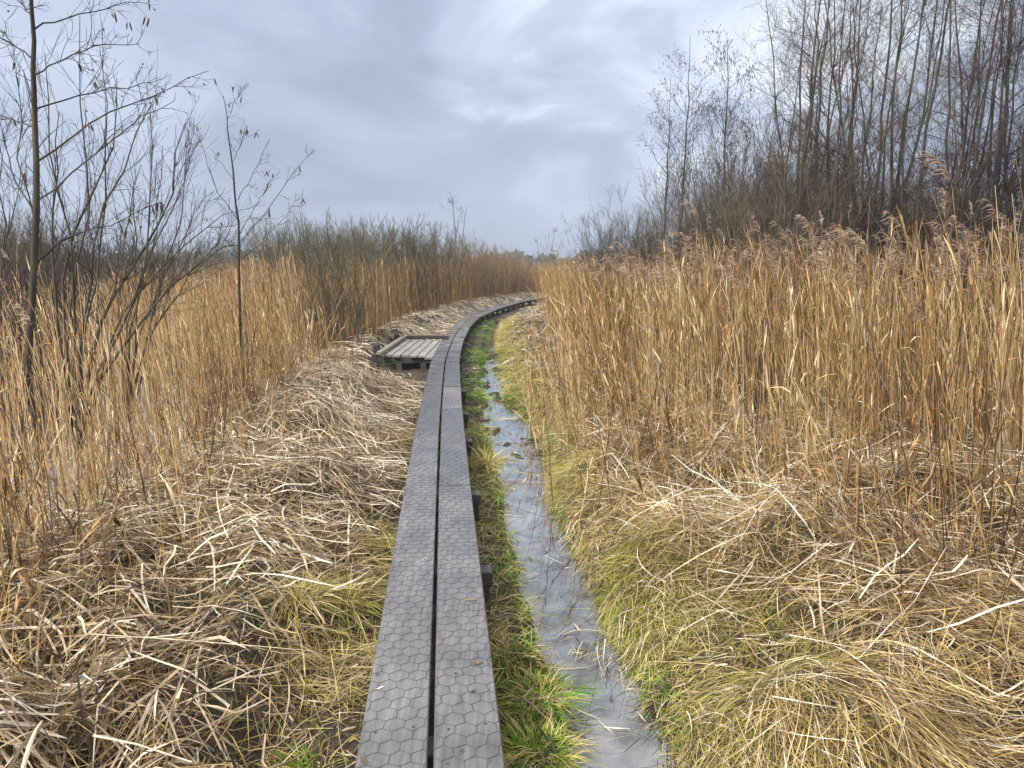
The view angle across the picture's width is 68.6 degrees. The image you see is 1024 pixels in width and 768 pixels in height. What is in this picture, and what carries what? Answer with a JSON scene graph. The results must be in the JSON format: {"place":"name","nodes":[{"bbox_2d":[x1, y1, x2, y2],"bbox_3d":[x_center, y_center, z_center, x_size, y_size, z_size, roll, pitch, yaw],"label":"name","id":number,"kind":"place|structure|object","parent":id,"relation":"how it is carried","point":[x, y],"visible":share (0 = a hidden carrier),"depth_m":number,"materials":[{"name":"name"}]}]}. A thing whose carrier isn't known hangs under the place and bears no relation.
{"place":"outdoors","nodes":[
{"label":"outdoors","id":0,"kind":"place"},
{"bbox_2d":[0,270,1023,767],"bbox_3d":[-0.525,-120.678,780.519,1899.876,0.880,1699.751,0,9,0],"label":"ground","id":1,"kind":"structure","parent":0,"point":[356,730],"depth_m":3.66,"materials":[{"name":"plant"}]},
{"bbox_2d":[0,720,42,767],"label":"dead leaf bundle","id":2,"kind":"object","parent":1,"relation":"on","point":[30,738],"visible":1,"depth_m":2.35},
{"bbox_2d":[0,222,65,373],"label":"willow shrub","id":3,"kind":"object","parent":1,"relation":"on","point":[11,318],"visible":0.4,"depth_m":14.16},
{"bbox_2d":[0,233,97,358],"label":"willow shrub","id":4,"kind":"object","parent":1,"relation":"on","point":[40,290],"visible":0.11,"depth_m":15.86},
{"bbox_2d":[0,212,105,362],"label":"willow shrub","id":5,"kind":"object","parent":1,"relation":"on","point":[22,250],"visible":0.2,"depth_m":14.97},
{"bbox_2d":[0,103,121,385],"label":"willow shrub","id":6,"kind":"object","parent":1,"relation":"on","point":[4,241],"visible":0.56,"depth_m":7.73,"materials":[{"name":"brown plant"}]},
{"bbox_2d":[0,241,137,356],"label":"willow shrub","id":7,"kind":"object","parent":1,"relation":"on","point":[70,288],"visible":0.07,"depth_m":16.09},
{"bbox_2d":[0,206,143,329],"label":"willow shrub","id":8,"kind":"object","parent":1,"relation":"on","point":[86,242],"visible":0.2,"depth_m":22.63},
{"bbox_2d":[2,231,158,368],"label":"willow shrub","id":9,"kind":"object","parent":1,"relation":"on","point":[85,283],"visible":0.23,"depth_m":15.26,"materials":[{"name":"plant"}]},
{"bbox_2d":[0,0,216,497],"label":"alder tree","id":10,"kind":"object","parent":1,"relation":"on","point":[34,260],"visible":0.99,"depth_m":5.95,"materials":[{"name":"brown plant"}]},
{"bbox_2d":[0,0,264,448],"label":"willow shrub","id":11,"kind":"object","parent":1,"relation":"on","point":[73,274],"visible":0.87,"depth_m":6.87,"materials":[{"name":"brown plant"}]},
{"bbox_2d":[96,231,202,304],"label":"willow shrub","id":12,"kind":"object","parent":1,"relation":"on","point":[149,262],"visible":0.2,"depth_m":27.49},
{"bbox_2d":[110,690,189,767],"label":"dead leaf bundle","id":13,"kind":"object","parent":1,"relation":"on","point":[148,709],"visible":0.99,"depth_m":2.52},
{"bbox_2d":[101,109,245,413],"bbox_3d":[-3.887,-1.427,8.837,1.690,3.650,1.364,-2,9,-10],"label":"willow shrub","id":14,"kind":"object","parent":1,"relation":"on","point":[158,290],"visible":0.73,"depth_m":8.91,"materials":[{"name":"brown plant"}]},
{"bbox_2d":[0,239,384,767],"bbox_3d":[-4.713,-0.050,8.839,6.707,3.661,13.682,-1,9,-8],"label":"reed bed","id":15,"kind":"object","parent":1,"relation":"on","point":[262,352],"visible":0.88,"depth_m":6.56,"materials":[{"name":"plant"}]},
{"bbox_2d":[0,234,588,333],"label":"reed plumes","id":16,"kind":"object","parent":15,"relation":"attached to","point":[100,292],"visible":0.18,"depth_m":11.61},
{"bbox_2d":[173,242,264,336],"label":"willow shrub","id":17,"kind":"object","parent":1,"relation":"on","point":[210,272],"visible":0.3,"depth_m":20.81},
{"bbox_2d":[185,80,315,399],"bbox_3d":[-3.205,-1.700,9.422,1.748,4.212,1.374,0,9,0],"label":"alder tree","id":18,"kind":"object","parent":1,"relation":"on","point":[239,293],"visible":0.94,"depth_m":9.38,"materials":[{"name":"brown plant"}]},
{"bbox_2d":[219,225,312,307],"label":"willow shrub","id":19,"kind":"object","parent":1,"relation":"on","point":[246,249],"visible":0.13,"depth_m":25.18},
{"bbox_2d":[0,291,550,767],"bbox_3d":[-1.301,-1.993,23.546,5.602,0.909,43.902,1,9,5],"label":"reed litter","id":20,"kind":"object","parent":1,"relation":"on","point":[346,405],"visible":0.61,"depth_m":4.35,"materials":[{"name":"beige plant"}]},
{"bbox_2d":[223,217,330,319],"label":"willow shrub","id":21,"kind":"object","parent":1,"relation":"on","point":[271,247],"visible":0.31,"depth_m":21.79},
{"bbox_2d":[3,244,565,361],"bbox_3d":[-14.984,-5.199,38.047,42.524,2.817,48.091,0,9,0],"label":"reed bed","id":22,"kind":"object","parent":1,"relation":"on","point":[391,315],"visible":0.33,"depth_m":19.47,"materials":[{"name":"plant"}]},
{"bbox_2d":[222,566,368,638],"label":"grass tussock","id":23,"kind":"object","parent":1,"relation":"on","point":[300,591],"depth_m":3.80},
{"bbox_2d":[250,731,360,767],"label":"grass tussock","id":24,"kind":"object","parent":1,"relation":"on","point":[294,764],"depth_m":2.88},
{"bbox_2d":[4,248,639,271],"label":"woodland","id":25,"kind":"object","parent":1,"relation":"on","point":[531,259],"visible":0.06,"depth_m":227.49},
{"bbox_2d":[253,201,396,347],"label":"willow shrub","id":26,"kind":"object","parent":1,"relation":"on","point":[338,266],"visible":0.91,"depth_m":15.55,"materials":[{"name":"plant"}]},
{"bbox_2d":[298,212,424,331],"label":"willow shrub","id":27,"kind":"object","parent":1,"relation":"on","point":[361,258],"visible":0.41,"depth_m":19.57,"materials":[{"name":"plant"}]},
{"bbox_2d":[292,553,433,649],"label":"grass tussock","id":28,"kind":"object","parent":1,"relation":"on","point":[349,592],"depth_m":4.05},
{"bbox_2d":[174,395,599,767],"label":"verge grass","id":29,"kind":"structure","parent":1,"relation":"on","point":[334,666],"depth_m":3.60,"materials":[{"name":"plant"}]},
{"bbox_2d":[347,213,442,314],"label":"willow shrub","id":30,"kind":"object","parent":1,"relation":"on","point":[407,259],"visible":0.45,"depth_m":24.64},
{"bbox_2d":[346,219,452,310],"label":"willow shrub","id":31,"kind":"object","parent":1,"relation":"on","point":[405,257],"visible":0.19,"depth_m":26.78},
{"bbox_2d":[371,334,448,369],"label":"viewing platform","id":32,"kind":"structure","parent":1,"relation":"on","point":[422,352],"depth_m":14.12,"materials":[{"name":"grey wood"}]},
{"bbox_2d":[380,220,453,309],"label":"willow shrub","id":33,"kind":"object","parent":1,"relation":"on","point":[432,257],"visible":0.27,"depth_m":27.30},
{"bbox_2d":[369,213,467,302],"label":"willow shrub","id":34,"kind":"object","parent":1,"relation":"on","point":[421,236],"visible":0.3,"depth_m":29.84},
{"bbox_2d":[398,229,468,301],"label":"willow shrub","id":35,"kind":"object","parent":1,"relation":"on","point":[455,272],"visible":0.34,"depth_m":32.39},
{"bbox_2d":[355,296,553,767],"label":"boardwalk","id":36,"kind":"structure","parent":1,"relation":"on","point":[395,730],"depth_m":3.48,"materials":[{"name":"grey wood"}]},
{"bbox_2d":[417,230,496,303],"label":"willow shrub","id":37,"kind":"object","parent":1,"relation":"on","point":[477,280],"visible":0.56,"depth_m":33.93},
{"bbox_2d":[441,234,510,298],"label":"willow shrub","id":38,"kind":"object","parent":1,"relation":"on","point":[487,287],"visible":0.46,"depth_m":35.84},
{"bbox_2d":[468,441,540,476],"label":"grass tussock","id":39,"kind":"object","parent":1,"relation":"on","point":[497,459],"depth_m":6.94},
{"bbox_2d":[0,391,1023,767],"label":"leaf crumbs","id":40,"kind":"object","parent":1,"relation":"on","point":[724,689],"visible":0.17,"depth_m":3.56,"materials":[{"name":"plant"}]},
{"bbox_2d":[490,628,575,685],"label":"grass tussock","id":41,"kind":"object","parent":1,"relation":"on","point":[512,667],"depth_m":3.52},
{"bbox_2d":[495,655,606,740],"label":"grass tussock","id":42,"kind":"object","parent":1,"relation":"on","point":[566,694],"depth_m":3.30,"materials":[{"name":"plant"}]},
{"bbox_2d":[499,707,637,767],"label":"grass tussock","id":43,"kind":"object","parent":1,"relation":"on","point":[517,732],"depth_m":2.92,"materials":[{"name":"plant"}]},
{"bbox_2d":[461,351,683,767],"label":"ditch debris","id":44,"kind":"object","parent":1,"relation":"on","point":[532,704],"visible":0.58,"depth_m":4.38,"materials":[{"name":"green plant"}]},
{"bbox_2d":[460,319,698,767],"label":"verge grass","id":45,"kind":"structure","parent":1,"relation":"on","point":[479,394],"depth_m":4.51,"materials":[{"name":"plant"}]},
{"bbox_2d":[532,481,683,567],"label":"grass tussock","id":46,"kind":"object","parent":1,"relation":"on","point":[636,509],"depth_m":5.13,"materials":[{"name":"beige plant"}]},
{"bbox_2d":[560,203,660,319],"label":"willow shrub","id":47,"kind":"object","parent":1,"relation":"on","point":[613,241],"visible":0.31,"depth_m":20.57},
{"bbox_2d":[564,216,672,322],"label":"willow shrub","id":48,"kind":"object","parent":1,"relation":"on","point":[608,251],"visible":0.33,"depth_m":18.54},
{"bbox_2d":[578,189,689,306],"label":"willow shrub","id":49,"kind":"object","parent":1,"relation":"on","point":[632,236],"visible":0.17,"depth_m":21.01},
{"bbox_2d":[536,546,770,696],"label":"grass tussock","id":50,"kind":"object","parent":1,"relation":"on","point":[620,609],"depth_m":3.80,"materials":[{"name":"green plant"}]},
{"bbox_2d":[609,204,717,331],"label":"willow shrub","id":51,"kind":"object","parent":1,"relation":"on","point":[664,227],"visible":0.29,"depth_m":17.04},
{"bbox_2d":[635,82,702,236],"bbox_3d":[5.011,-5.790,23.594,1.995,7.327,2.136,-4,10,-24],"label":"alder tree","id":52,"kind":"object","parent":1,"relation":"on","point":[667,166],"visible":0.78,"depth_m":23.40,"materials":[{"name":"brown plant"}]},
{"bbox_2d":[652,46,732,256],"bbox_3d":[5.330,-6.134,22.486,2.239,8.224,2.398,-1,9,-5],"label":"alder tree","id":53,"kind":"object","parent":1,"relation":"on","point":[685,139],"visible":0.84,"depth_m":22.32,"materials":[{"name":"brown plant"}]},
{"bbox_2d":[601,148,785,326],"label":"willow shrub","id":54,"kind":"object","parent":1,"relation":"on","point":[709,235],"visible":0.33,"depth_m":17.56,"materials":[{"name":"plant"}]},
{"bbox_2d":[638,186,781,319],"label":"willow shrub","id":55,"kind":"object","parent":1,"relation":"on","point":[691,231],"visible":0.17,"depth_m":18.11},
{"bbox_2d":[408,155,1023,662],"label":"reed bed","id":56,"kind":"object","parent":1,"relation":"on","point":[950,321],"visible":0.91,"depth_m":6.10,"materials":[{"name":"plant"}]},
{"bbox_2d":[492,313,957,767],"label":"bank grass","id":57,"kind":"structure","parent":1,"relation":"on","point":[503,327],"depth_m":3.90,"materials":[{"name":"plant"}]},
{"bbox_2d":[689,20,760,227],"bbox_3d":[5.535,-5.530,20.259,2.058,8.100,2.429,4,10,22],"label":"alder tree","id":58,"kind":"object","parent":1,"relation":"on","point":[720,109],"visible":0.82,"depth_m":19.82,"materials":[{"name":"brown plant"}]},
{"bbox_2d":[534,645,924,767],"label":"grass tussock","id":59,"kind":"object","parent":1,"relation":"on","point":[734,762],"depth_m":2.76,"materials":[{"name":"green plant"}]},
{"bbox_2d":[650,100,824,310],"bbox_3d":[5.666,-4.078,18.482,4.572,5.297,4.610,7,11,36],"label":"willow shrub","id":60,"kind":"object","parent":1,"relation":"on","point":[752,182],"visible":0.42,"depth_m":17.67,"materials":[{"name":"plant"}]},
{"bbox_2d":[660,170,824,321],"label":"willow shrub","id":61,"kind":"object","parent":1,"relation":"on","point":[702,190],"visible":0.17,"depth_m":18.06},
{"bbox_2d":[650,89,842,255],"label":"willow shrub","id":62,"kind":"object","parent":1,"relation":"on","point":[722,160],"visible":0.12,"depth_m":23.25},
{"bbox_2d":[726,310,778,455],"bbox_3d":[1.820,0.042,5.692,0.466,1.208,0.202,-6,11,-32],"label":"bare sapling","id":63,"kind":"object","parent":1,"relation":"on","point":[765,398],"visible":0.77,"depth_m":5.72,"materials":[{"name":"plant"}]},
{"bbox_2d":[530,249,976,343],"bbox_3d":[15.825,-5.356,37.800,25.684,2.620,55.322,5,10,28],"label":"reed bed","id":64,"kind":"object","parent":1,"relation":"on","point":[545,276],"visible":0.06,"depth_m":17.36,"materials":[{"name":"plant"}]},
{"bbox_2d":[545,151,1023,331],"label":"reed plumes","id":65,"kind":"object","parent":64,"relation":"attached to","point":[830,243],"visible":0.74,"depth_m":7.45,"materials":[{"name":"plant"}]},
{"bbox_2d":[494,299,1023,767],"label":"reed litter","id":66,"kind":"object","parent":1,"relation":"on","point":[531,313],"visible":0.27,"depth_m":4.14,"materials":[{"name":"beige plant"}]},
{"bbox_2d":[694,0,826,211],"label":"bare tree","id":67,"kind":"object","parent":1,"relation":"on","point":[774,103],"visible":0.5,"depth_m":19.44,"materials":[{"name":"brown plant"}]},
{"bbox_2d":[662,104,877,312],"bbox_3d":[6.330,-3.887,18.330,5.080,5.116,4.738,-2,9,-14],"label":"willow shrub","id":68,"kind":"object","parent":1,"relation":"on","point":[749,188],"visible":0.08,"depth_m":17.56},
{"bbox_2d":[681,143,867,327],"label":"willow shrub","id":69,"kind":"object","parent":1,"relation":"on","point":[743,210],"visible":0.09,"depth_m":17.58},
{"bbox_2d":[678,111,877,309],"bbox_3d":[6.691,-4.343,19.928,5.640,5.390,4.826,-7,11,-39],"label":"willow shrub","id":70,"kind":"object","parent":1,"relation":"on","point":[745,148],"visible":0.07,"depth_m":19.33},
{"bbox_2d":[661,120,903,349],"bbox_3d":[5.052,-2.696,14.208,4.071,4.101,3.798,-3,10,-21],"label":"willow shrub","id":71,"kind":"object","parent":1,"relation":"on","point":[813,221],"visible":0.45,"depth_m":13.98,"materials":[{"name":"plant"}]},
{"bbox_2d":[723,0,872,349],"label":"bare tree","id":72,"kind":"object","parent":1,"relation":"on","point":[801,163],"visible":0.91,"depth_m":13.37,"materials":[{"name":"brown wood"}]},
{"bbox_2d":[751,0,874,212],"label":"bare tree","id":73,"kind":"object","parent":1,"relation":"on","point":[807,106],"visible":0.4,"depth_m":17.44,"materials":[{"name":"brown wood"}]},
{"bbox_2d":[723,123,906,315],"bbox_3d":[6.788,-3.328,16.872,4.227,4.564,4.531,-4,10,-24],"label":"willow shrub","id":74,"kind":"object","parent":1,"relation":"on","point":[803,198],"visible":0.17,"depth_m":16.48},
{"bbox_2d":[703,102,926,280],"bbox_3d":[7.318,-3.892,18.561,4.585,5.312,4.624,-7,11,-39],"label":"willow shrub","id":75,"kind":"object","parent":1,"relation":"on","point":[807,169],"visible":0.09,"depth_m":18.27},
{"bbox_2d":[735,0,895,241],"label":"birch tree","id":76,"kind":"object","parent":1,"relation":"on","point":[804,90],"visible":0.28,"depth_m":17.78,"materials":[{"name":"brown wood"}]},
{"bbox_2d":[752,0,879,299],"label":"bare tree","id":77,"kind":"object","parent":1,"relation":"on","point":[812,64],"visible":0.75,"depth_m":14.84,"materials":[{"name":"brown wood"}]},
{"bbox_2d":[722,148,919,340],"bbox_3d":[6.309,-2.876,15.364,3.596,4.016,4.202,7,11,37],"label":"willow shrub","id":78,"kind":"object","parent":1,"relation":"on","point":[854,209],"visible":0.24,"depth_m":14.86,"materials":[{"name":"plant"}]},
{"bbox_2d":[778,1,875,239],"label":"bare tree","id":79,"kind":"object","parent":1,"relation":"on","point":[815,169],"visible":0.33,"depth_m":16.38,"materials":[{"name":"brown wood"}]},
{"bbox_2d":[638,602,1023,767],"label":"grass tussock","id":80,"kind":"object","parent":1,"relation":"on","point":[919,737],"depth_m":2.58,"materials":[{"name":"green plant"}]},
{"bbox_2d":[758,0,905,338],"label":"bare tree","id":81,"kind":"object","parent":1,"relation":"on","point":[833,151],"visible":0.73,"depth_m":14.29,"materials":[{"name":"brown plant"}]},
{"bbox_2d":[780,0,893,331],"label":"bare tree","id":82,"kind":"object","parent":1,"relation":"on","point":[837,149],"visible":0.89,"depth_m":13.13,"materials":[{"name":"brown wood"}]},
{"bbox_2d":[778,0,898,323],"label":"bare tree","id":83,"kind":"object","parent":1,"relation":"on","point":[835,64],"visible":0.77,"depth_m":14.21,"materials":[{"name":"brown wood"}]},
{"bbox_2d":[773,1,914,215],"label":"bare tree","id":84,"kind":"object","parent":1,"relation":"on","point":[845,99],"visible":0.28,"depth_m":18.13,"materials":[{"name":"brown wood"}]},
{"bbox_2d":[784,0,925,280],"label":"bare tree","id":85,"kind":"object","parent":1,"relation":"on","point":[851,125],"visible":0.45,"depth_m":15.14,"materials":[{"name":"brown wood"}]},
{"bbox_2d":[822,0,954,212],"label":"bare tree","id":86,"kind":"object","parent":1,"relation":"on","point":[872,84],"visible":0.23,"depth_m":19.09,"materials":[{"name":"brown plant"}]},
{"bbox_2d":[816,139,968,323],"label":"willow shrub","id":87,"kind":"object","parent":1,"relation":"on","point":[915,199],"visible":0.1,"depth_m":16.51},
{"bbox_2d":[809,0,986,310],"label":"bare tree","id":88,"kind":"object","parent":1,"relation":"on","point":[884,170],"visible":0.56,"depth_m":15.09,"materials":[{"name":"brown wood"}]},
{"bbox_2d":[778,0,1022,326],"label":"bare tree","id":89,"kind":"object","parent":1,"relation":"on","point":[881,152],"visible":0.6,"depth_m":14.70,"materials":[{"name":"brown wood"}]},
{"bbox_2d":[831,0,975,321],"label":"bare tree","id":90,"kind":"object","parent":1,"relation":"on","point":[890,198],"visible":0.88,"depth_m":12.87,"materials":[{"name":"brown wood"}]},
{"bbox_2d":[831,0,1007,348],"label":"bare tree","id":91,"kind":"object","parent":1,"relation":"on","point":[926,124],"visible":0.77,"depth_m":12.94,"materials":[{"name":"brown wood"}]},
{"bbox_2d":[817,129,1022,344],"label":"willow shrub","id":92,"kind":"object","parent":1,"relation":"on","point":[909,229],"visible":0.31,"depth_m":14.32,"materials":[{"name":"plant"}]},
{"bbox_2d":[830,163,1020,330],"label":"willow shrub","id":93,"kind":"object","parent":1,"relation":"on","point":[922,246],"visible":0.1,"depth_m":15.19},
{"bbox_2d":[829,555,1023,757],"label":"grass tussock","id":94,"kind":"object","parent":1,"relation":"on","point":[981,634],"depth_m":2.94,"materials":[{"name":"beige plant"}]},
{"bbox_2d":[861,0,1017,186],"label":"bare tree","id":95,"kind":"object","parent":1,"relation":"on","point":[938,42],"visible":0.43,"depth_m":18.60,"materials":[{"name":"brown wood"}]},
{"bbox_2d":[884,3,998,299],"bbox_3d":[7.423,-4.691,12.947,1.836,8.371,2.761,3,9,16],"label":"bare tree","id":96,"kind":"object","parent":1,"relation":"on","point":[949,189],"visible":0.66,"depth_m":13.13,"materials":[{"name":"grey wood"}]},
{"bbox_2d":[868,0,1023,237],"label":"birch tree","id":97,"kind":"object","parent":1,"relation":"on","point":[1004,117],"visible":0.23,"depth_m":16.28,"materials":[{"name":"brown wood"}]},
{"bbox_2d":[886,0,1023,346],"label":"bare tree","id":98,"kind":"object","parent":1,"relation":"on","point":[970,220],"visible":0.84,"depth_m":12.47,"materials":[{"name":"brown wood"}]},
{"bbox_2d":[897,162,1023,349],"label":"willow shrub","id":99,"kind":"object","parent":1,"relation":"on","point":[1011,214],"visible":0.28,"depth_m":14.06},
{"bbox_2d":[901,0,1023,352],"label":"bare tree","id":100,"kind":"object","parent":1,"relation":"on","point":[961,166],"visible":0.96,"depth_m":11.75,"materials":[{"name":"brown wood"}]},
{"bbox_2d":[909,0,1023,303],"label":"bare tree","id":101,"kind":"object","parent":1,"relation":"on","point":[971,118],"visible":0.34,"depth_m":14.90,"materials":[{"name":"grey wood"}]},
{"bbox_2d":[933,0,1023,239],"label":"bare tree","id":102,"kind":"object","parent":1,"relation":"on","point":[1012,82],"visible":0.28,"depth_m":16.25,"materials":[{"name":"brown wood"}]},
{"bbox_2d":[935,0,1023,329],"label":"bare tree","id":103,"kind":"object","parent":1,"relation":"on","point":[978,106],"visible":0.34,"depth_m":14.46,"materials":[{"name":"brown wood"}]},
{"bbox_2d":[943,1,1023,273],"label":"bare tree","id":104,"kind":"object","parent":1,"relation":"on","point":[1004,140],"visible":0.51,"depth_m":14.13,"materials":[{"name":"grey wood"}]},
{"bbox_2d":[943,0,1023,321],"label":"bare tree","id":105,"kind":"object","parent":1,"relation":"on","point":[993,103],"visible":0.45,"depth_m":14.14,"materials":[{"name":"brown wood"}]},
{"bbox_2d":[953,0,1023,343],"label":"bare tree","id":106,"kind":"object","parent":1,"relation":"on","point":[996,165],"visible":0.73,"depth_m":13.24,"materials":[{"name":"brown wood"}]},
{"bbox_2d":[975,1,1023,350],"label":"bare tree","id":107,"kind":"object","parent":1,"relation":"on","point":[1022,161],"visible":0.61,"depth_m":13.27,"materials":[{"name":"brown wood"}]},
{"bbox_2d":[993,447,1023,593],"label":"bare sapling","id":108,"kind":"object","parent":1,"relation":"on","point":[1004,536],"visible":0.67,"depth_m":3.64,"materials":[{"name":"plant"}]},
{"bbox_2d":[0,0,1023,258],"label":"sky","id":109,"kind":"structure","parent":0,"point":[526,112],"materials":[{"name":"grey"}]},
{"bbox_2d":[480,319,678,767],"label":"ditch water","id":110,"kind":"structure","parent":0,"point":[640,750],"depth_m":4.17,"materials":[{"name":"liquid"}]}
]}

